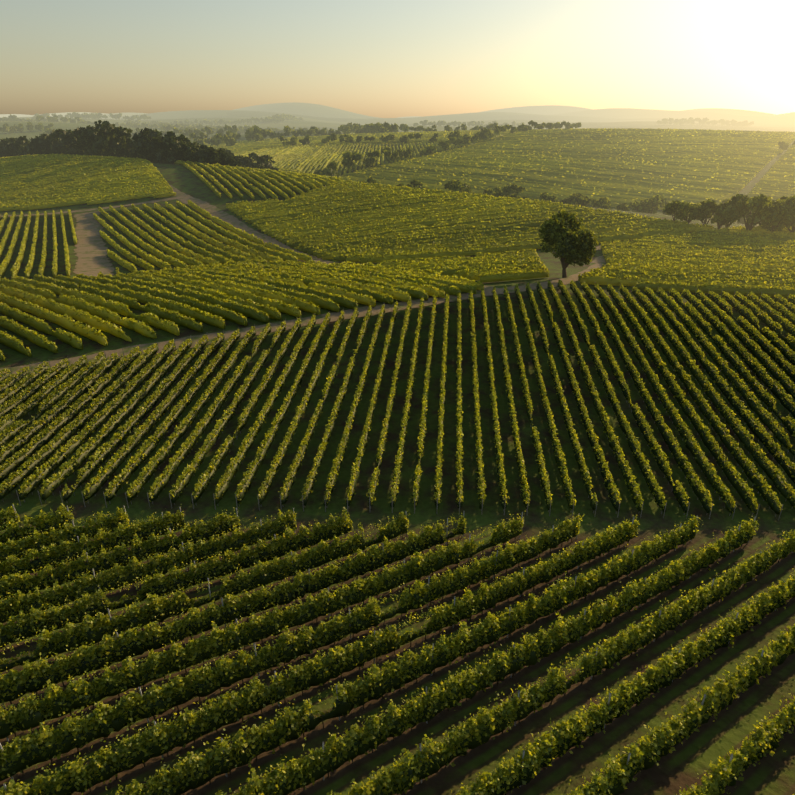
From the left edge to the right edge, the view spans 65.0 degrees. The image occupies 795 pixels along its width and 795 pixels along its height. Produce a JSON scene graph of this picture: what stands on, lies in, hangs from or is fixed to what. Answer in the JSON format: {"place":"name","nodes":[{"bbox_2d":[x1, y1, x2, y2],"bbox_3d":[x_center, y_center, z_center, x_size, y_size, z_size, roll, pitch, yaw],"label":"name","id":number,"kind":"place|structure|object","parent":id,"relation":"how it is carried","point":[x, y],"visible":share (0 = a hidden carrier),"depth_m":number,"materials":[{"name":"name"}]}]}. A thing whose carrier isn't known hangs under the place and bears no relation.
{"place":"outdoors","nodes":[
{"label":"outdoors","id":0,"kind":"place"},
{"bbox_2d":[0,197,177,216],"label":"dirt path","id":1,"kind":"structure","parent":0,"point":[166,199],"depth_m":216.29,"materials":[{"name":"brown soil"}]},
{"bbox_2d":[73,211,114,276],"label":"dirt path","id":2,"kind":"structure","parent":0,"point":[90,250],"depth_m":160.72,"materials":[{"name":"brown soil"}]},
{"bbox_2d":[0,263,605,377],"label":"dirt road","id":3,"kind":"structure","parent":0,"point":[362,311],"depth_m":89.85,"materials":[{"name":"brown soil"}]},
{"bbox_2d":[539,210,598,277],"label":"lone tree","id":4,"kind":"object","parent":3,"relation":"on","point":[568,237],"depth_m":107.96,"materials":[{"name":"green plant"}]},
{"bbox_2d":[169,184,499,292],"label":"dirt road","id":5,"kind":"structure","parent":0,"point":[213,210],"depth_m":188.59,"materials":[{"name":"brown soil"}]},
{"bbox_2d":[0,102,794,794],"bbox_3d":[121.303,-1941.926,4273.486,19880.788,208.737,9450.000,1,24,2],"label":"terrain","id":6,"kind":"structure","parent":0,"point":[684,764],"depth_m":54.17,"materials":[{"name":"green plant"}]},
{"bbox_2d":[0,120,277,170],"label":"forest trees","id":7,"kind":"object","parent":6,"relation":"on","point":[153,146],"depth_m":310.29,"materials":[{"name":"green plant"}]},
{"bbox_2d":[0,280,794,520],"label":"trellis posts","id":8,"kind":"object","parent":6,"relation":"on","point":[392,497],"visible":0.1,"depth_m":56.80,"materials":[{"name":"brown wood"}]},
{"bbox_2d":[0,280,794,513],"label":"vine rows","id":9,"kind":"object","parent":8,"relation":"on","point":[460,434],"depth_m":66.67,"materials":[{"name":"green plant"}]},
{"bbox_2d":[0,504,794,792],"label":"trellis posts","id":10,"kind":"object","parent":6,"relation":"on","point":[629,755],"visible":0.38,"depth_m":37.00,"materials":[{"name":"grey"}]},
{"bbox_2d":[0,153,794,360],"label":"vine rows","id":11,"kind":"object","parent":6,"relation":"on","point":[65,322],"depth_m":139.70,"materials":[{"name":"green plant"}]},
{"bbox_2d":[0,112,794,176],"bbox_3d":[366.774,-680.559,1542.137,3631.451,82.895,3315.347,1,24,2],"label":"distant trees","id":12,"kind":"object","parent":6,"relation":"on","point":[228,135],"depth_m":807.67,"materials":[{"name":"green plant"}]},
{"bbox_2d":[5,524,792,794],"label":"vine trunks","id":13,"kind":"object","parent":6,"relation":"on","point":[376,658],"visible":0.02,"depth_m":36.32,"materials":[{"name":"brown plant"}]},
{"bbox_2d":[0,503,794,794],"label":"vine rows","id":14,"kind":"object","parent":13,"relation":"on","point":[507,770],"depth_m":34.99,"materials":[{"name":"green plant"}]},
{"bbox_2d":[206,128,794,212],"bbox_3d":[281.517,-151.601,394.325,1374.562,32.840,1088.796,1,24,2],"label":"vineyard","id":15,"kind":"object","parent":6,"relation":"on","point":[690,193],"depth_m":371.93,"materials":[{"name":"green plant"}]},
{"bbox_2d":[264,168,794,232],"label":"hedgerow trees","id":16,"kind":"object","parent":6,"relation":"on","point":[769,210],"depth_m":154.53,"materials":[{"name":"green plant"}]},
{"bbox_2d":[0,0,794,117],"label":"sky","id":17,"kind":"structure","parent":0,"point":[374,58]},
{"bbox_2d":[590,245,606,263],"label":"dirt path","id":18,"kind":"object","parent":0,"point":[600,259],"depth_m":131.05,"materials":[{"name":"soil"}]}
]}

